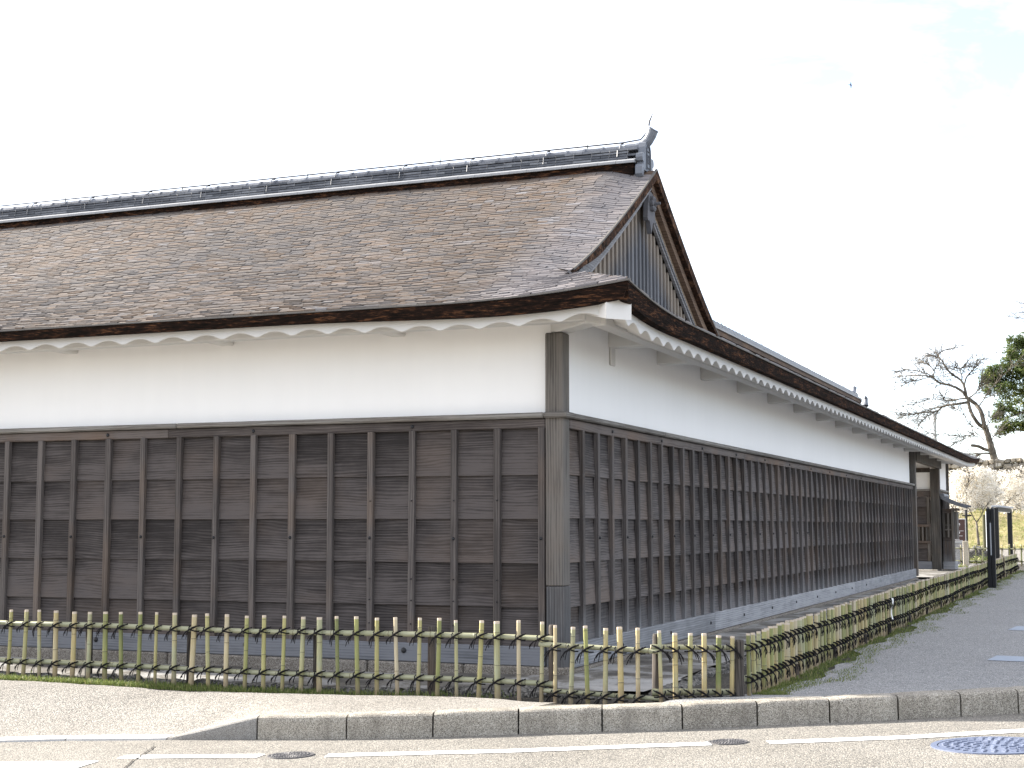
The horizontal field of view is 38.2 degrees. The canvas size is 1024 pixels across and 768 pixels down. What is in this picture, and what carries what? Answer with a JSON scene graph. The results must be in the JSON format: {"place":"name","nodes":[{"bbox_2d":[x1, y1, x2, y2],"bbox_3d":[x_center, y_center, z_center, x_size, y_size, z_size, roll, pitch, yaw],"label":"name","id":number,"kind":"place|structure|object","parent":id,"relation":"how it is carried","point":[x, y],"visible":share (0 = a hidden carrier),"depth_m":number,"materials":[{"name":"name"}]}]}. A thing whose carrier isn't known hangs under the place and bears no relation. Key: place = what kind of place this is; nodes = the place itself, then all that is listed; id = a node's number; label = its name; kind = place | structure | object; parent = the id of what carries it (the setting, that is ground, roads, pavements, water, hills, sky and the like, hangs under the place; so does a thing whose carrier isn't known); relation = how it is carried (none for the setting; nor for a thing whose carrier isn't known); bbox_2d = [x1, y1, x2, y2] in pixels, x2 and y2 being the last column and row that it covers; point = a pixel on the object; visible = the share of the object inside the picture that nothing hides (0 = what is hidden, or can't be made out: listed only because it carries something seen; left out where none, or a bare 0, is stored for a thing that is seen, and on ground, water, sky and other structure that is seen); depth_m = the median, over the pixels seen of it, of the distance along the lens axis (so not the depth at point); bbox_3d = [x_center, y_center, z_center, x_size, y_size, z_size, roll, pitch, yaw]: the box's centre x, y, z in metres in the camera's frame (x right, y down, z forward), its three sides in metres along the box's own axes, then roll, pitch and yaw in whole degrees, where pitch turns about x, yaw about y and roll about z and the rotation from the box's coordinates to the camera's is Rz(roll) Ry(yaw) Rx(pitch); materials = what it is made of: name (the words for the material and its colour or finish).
{"place":"outdoors","nodes":[
{"label":"outdoors","id":0,"kind":"place"},
{"bbox_2d":[0,680,552,736],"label":"pavement","id":1,"kind":"structure","parent":0,"point":[32,708],"depth_m":11.52,"materials":[{"name":"beige concrete"}]},
{"bbox_2d":[0,626,826,698],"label":"apron","id":2,"kind":"object","parent":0,"point":[596,681],"visible":0.23,"depth_m":12.54,"materials":[{"name":"stone"}]},
{"bbox_2d":[0,713,1023,767],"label":"road","id":3,"kind":"structure","parent":0,"point":[757,750],"depth_m":9.40,"materials":[{"name":"beige asphalt"}]},
{"bbox_2d":[0,761,96,767],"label":"road line","id":4,"kind":"object","parent":3,"relation":"on","point":[46,764],"visible":1,"depth_m":9.48,"materials":[{"name":"white paint"}]},
{"bbox_2d":[124,746,153,767],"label":"road crack","id":5,"kind":"object","parent":3,"relation":"on","point":[138,757],"visible":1,"depth_m":9.65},
{"bbox_2d":[119,754,263,757],"bbox_3d":[-2.091,2.422,9.609,0.976,0.040,0.157,-1,-6,12],"label":"road line","id":6,"kind":"object","parent":3,"relation":"on","point":[197,756],"visible":1,"depth_m":9.61,"materials":[{"name":"white paint"}]},
{"bbox_2d":[267,751,313,758],"bbox_3d":[-1.421,2.392,9.481,0.301,0.042,0.301,-2,-6,22],"label":"manhole cover","id":7,"kind":"object","parent":3,"relation":"on","point":[292,755],"visible":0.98,"depth_m":9.44,"materials":[{"name":"grey metal"}]},
{"bbox_2d":[0,686,1023,741],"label":"kerb","id":8,"kind":"structure","parent":3,"relation":"on","point":[703,714],"depth_m":10.16,"materials":[{"name":"stone"}]},
{"bbox_2d":[325,742,710,756],"bbox_3d":[0.033,2.311,9.327,2.440,0.094,0.198,0,-5,3],"label":"road line","id":9,"kind":"object","parent":3,"relation":"on","point":[519,750],"visible":1,"depth_m":9.33,"materials":[{"name":"white paint"}]},
{"bbox_2d":[708,739,747,744],"bbox_3d":[1.366,2.272,9.342,0.251,0.040,0.251,-2,-6,22],"label":"manhole cover","id":10,"kind":"object","parent":3,"relation":"on","point":[727,741],"visible":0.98,"depth_m":9.30,"materials":[{"name":"grey metal"}]},
{"bbox_2d":[767,729,1023,743],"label":"road line","id":11,"kind":"object","parent":3,"relation":"on","point":[898,737],"visible":1,"depth_m":9.28,"materials":[{"name":"white paint"}]},
{"bbox_2d":[930,736,1023,754],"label":"manhole cover","id":12,"kind":"object","parent":3,"relation":"on","point":[992,745],"visible":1,"depth_m":8.75,"materials":[{"name":"grey metal"}]},
{"bbox_2d":[0,0,1023,462],"label":"sky","id":13,"kind":"structure","parent":0,"point":[845,229],"materials":[{"name":"white"}]},
{"bbox_2d":[17,564,1023,719],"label":"soil","id":14,"kind":"structure","parent":0,"point":[725,682],"depth_m":11.80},
{"bbox_2d":[0,670,516,698],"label":"grass","id":15,"kind":"structure","parent":14,"relation":"on","point":[180,686],"depth_m":12.39,"materials":[{"name":"green plant"}]},
{"bbox_2d":[0,610,557,701],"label":"bamboo fence","id":16,"kind":"object","parent":14,"relation":"on","point":[433,678],"visible":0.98,"depth_m":12.14,"materials":[{"name":"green wood"}]},
{"bbox_2d":[0,114,979,674],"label":"timber building","id":17,"kind":"structure","parent":14,"relation":"on","point":[532,390],"depth_m":14.48,"materials":[{"name":"white paint"}]},
{"bbox_2d":[940,493,970,570],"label":"bay window","id":18,"kind":"structure","parent":17,"relation":"in","point":[950,517],"depth_m":40.41,"materials":[{"name":"wood"}]},
{"bbox_2d":[538,625,743,703],"bbox_3d":[0.917,2.108,10.834,1.547,0.648,0.300,-1,-6,15],"label":"bamboo fence","id":19,"kind":"object","parent":14,"relation":"on","point":[657,648],"visible":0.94,"depth_m":10.75,"materials":[{"name":"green wood"}]},
{"bbox_2d":[744,553,1018,695],"bbox_3d":[7.828,3.549,25.849,0.218,0.622,32.663,-2,-6,22],"label":"bamboo fence","id":20,"kind":"object","parent":14,"relation":"on","point":[793,647],"visible":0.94,"depth_m":14.74,"materials":[{"name":"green wood"}]},
{"bbox_2d":[752,570,1023,694],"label":"grass","id":21,"kind":"structure","parent":14,"relation":"on","point":[779,686],"depth_m":14.28,"materials":[{"name":"green plant"}]},
{"bbox_2d":[963,541,968,565],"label":"stone post","id":22,"kind":"object","parent":14,"relation":"on","point":[965,554],"visible":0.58,"depth_m":44.65,"materials":[{"name":"beige stone"}]},
{"bbox_2d":[577,579,921,678],"bbox_3d":[5.462,3.562,23.810,1.080,0.026,24.200,-2,-6,22],"label":"apron","id":23,"kind":"object","parent":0,"point":[629,668],"visible":0.31,"depth_m":14.78,"materials":[{"name":"grey concrete"}]},
{"bbox_2d":[665,570,1023,703],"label":"path","id":24,"kind":"structure","parent":0,"point":[958,651],"depth_m":14.03,"materials":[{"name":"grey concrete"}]},
{"bbox_2d":[986,507,996,587],"bbox_3d":[9.668,3.338,29.786,0.154,1.730,0.152,-2,-6,22],"label":"steel post","id":25,"kind":"object","parent":24,"relation":"on","point":[991,546],"visible":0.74,"depth_m":29.73,"materials":[{"name":"black metal"}]},
{"bbox_2d":[988,655,1023,661],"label":"path line","id":26,"kind":"object","parent":24,"relation":"on","point":[1009,658],"visible":1,"depth_m":13.88,"materials":[{"name":"white paint"}]},
{"bbox_2d":[1008,626,1023,629],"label":"path line","id":27,"kind":"object","parent":24,"relation":"on","point":[1018,628],"visible":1,"depth_m":17.92,"materials":[{"name":"white paint"}]},
{"bbox_2d":[917,565,969,576],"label":"entrance floor","id":28,"kind":"structure","parent":0,"point":[927,573],"depth_m":38.69,"materials":[{"name":"beige concrete"}]},
{"bbox_2d":[958,549,1023,565],"bbox_3d":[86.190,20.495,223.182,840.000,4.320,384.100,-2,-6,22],"label":"ground","id":29,"kind":"structure","parent":0,"point":[1005,552],"depth_m":65.41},
{"bbox_2d":[929,415,936,439],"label":"antenna pole","id":30,"kind":"object","parent":29,"relation":"on","point":[934,432],"visible":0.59,"depth_m":95.09,"materials":[{"name":"grey metal"}]},
{"bbox_2d":[955,519,965,563],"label":"sign board","id":31,"kind":"object","parent":29,"relation":"on","point":[962,533],"visible":0.13,"depth_m":49.71,"materials":[{"name":"grey concrete"}]},
{"bbox_2d":[962,510,970,540],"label":"steel post","id":32,"kind":"object","parent":29,"relation":"on","point":[966,516],"visible":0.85,"depth_m":50.74,"materials":[{"name":"grey metal"}]},
{"bbox_2d":[958,552,986,566],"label":"ground cover","id":33,"kind":"object","parent":29,"relation":"on","point":[978,559],"visible":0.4,"depth_m":50.53,"materials":[{"name":"green plant"}]},
{"bbox_2d":[969,550,977,559],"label":"boulder","id":34,"kind":"object","parent":29,"relation":"on","point":[971,553],"visible":0.14,"depth_m":51.47,"materials":[{"name":"stone"}]},
{"bbox_2d":[970,545,981,558],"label":"boulder","id":35,"kind":"object","parent":29,"relation":"on","point":[979,552],"visible":0.38,"depth_m":51.48,"materials":[{"name":"stone"}]},
{"bbox_2d":[949,457,1010,544],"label":"plum tree","id":36,"kind":"object","parent":29,"relation":"on","point":[985,486],"visible":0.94,"depth_m":59.62,"materials":[{"name":"grey plant"}]},
{"bbox_2d":[982,515,986,550],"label":"wooden post","id":37,"kind":"object","parent":29,"relation":"on","point":[984,529],"visible":0.66,"depth_m":52.69,"materials":[{"name":"wood"}]},
{"bbox_2d":[955,544,1023,565],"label":"bamboo fence","id":38,"kind":"object","parent":29,"relation":"on","point":[1009,548],"visible":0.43,"depth_m":47.19,"materials":[{"name":"brown wood"}]},
{"bbox_2d":[991,505,1012,558],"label":"portal frame","id":39,"kind":"object","parent":29,"relation":"on","point":[1005,509],"visible":0.76,"depth_m":47.75,"materials":[{"name":"black paint"}]},
{"bbox_2d":[982,444,1023,527],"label":"plum tree","id":40,"kind":"object","parent":29,"relation":"on","point":[1012,480],"visible":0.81,"depth_m":63.65,"materials":[{"name":"grey plant"}]},
{"bbox_2d":[959,507,1023,547],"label":"grass bank","id":41,"kind":"structure","parent":0,"point":[972,532],"depth_m":78.92,"materials":[{"name":"plant"}]},
{"bbox_2d":[949,458,1023,509],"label":"stone wall","id":42,"kind":"structure","parent":41,"relation":"on","point":[1001,465],"depth_m":83.41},
{"bbox_2d":[880,333,1023,459],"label":"cherry tree","id":43,"kind":"object","parent":42,"relation":"on","point":[987,435],"visible":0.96,"depth_m":86.20,"materials":[{"name":"grey plant"}]},
{"bbox_2d":[1004,295,1023,327],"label":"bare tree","id":44,"kind":"object","parent":41,"relation":"on","point":[1021,312],"visible":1,"depth_m":80.63,"materials":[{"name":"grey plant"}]},
{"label":"terrace","id":45,"kind":"structure","parent":0,"visible":0},
{"bbox_2d":[977,329,1023,437],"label":"evergreen tree","id":46,"kind":"object","parent":45,"relation":"on","point":[1016,346],"visible":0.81,"depth_m":91.87,"materials":[{"name":"green plant"}]}
]}

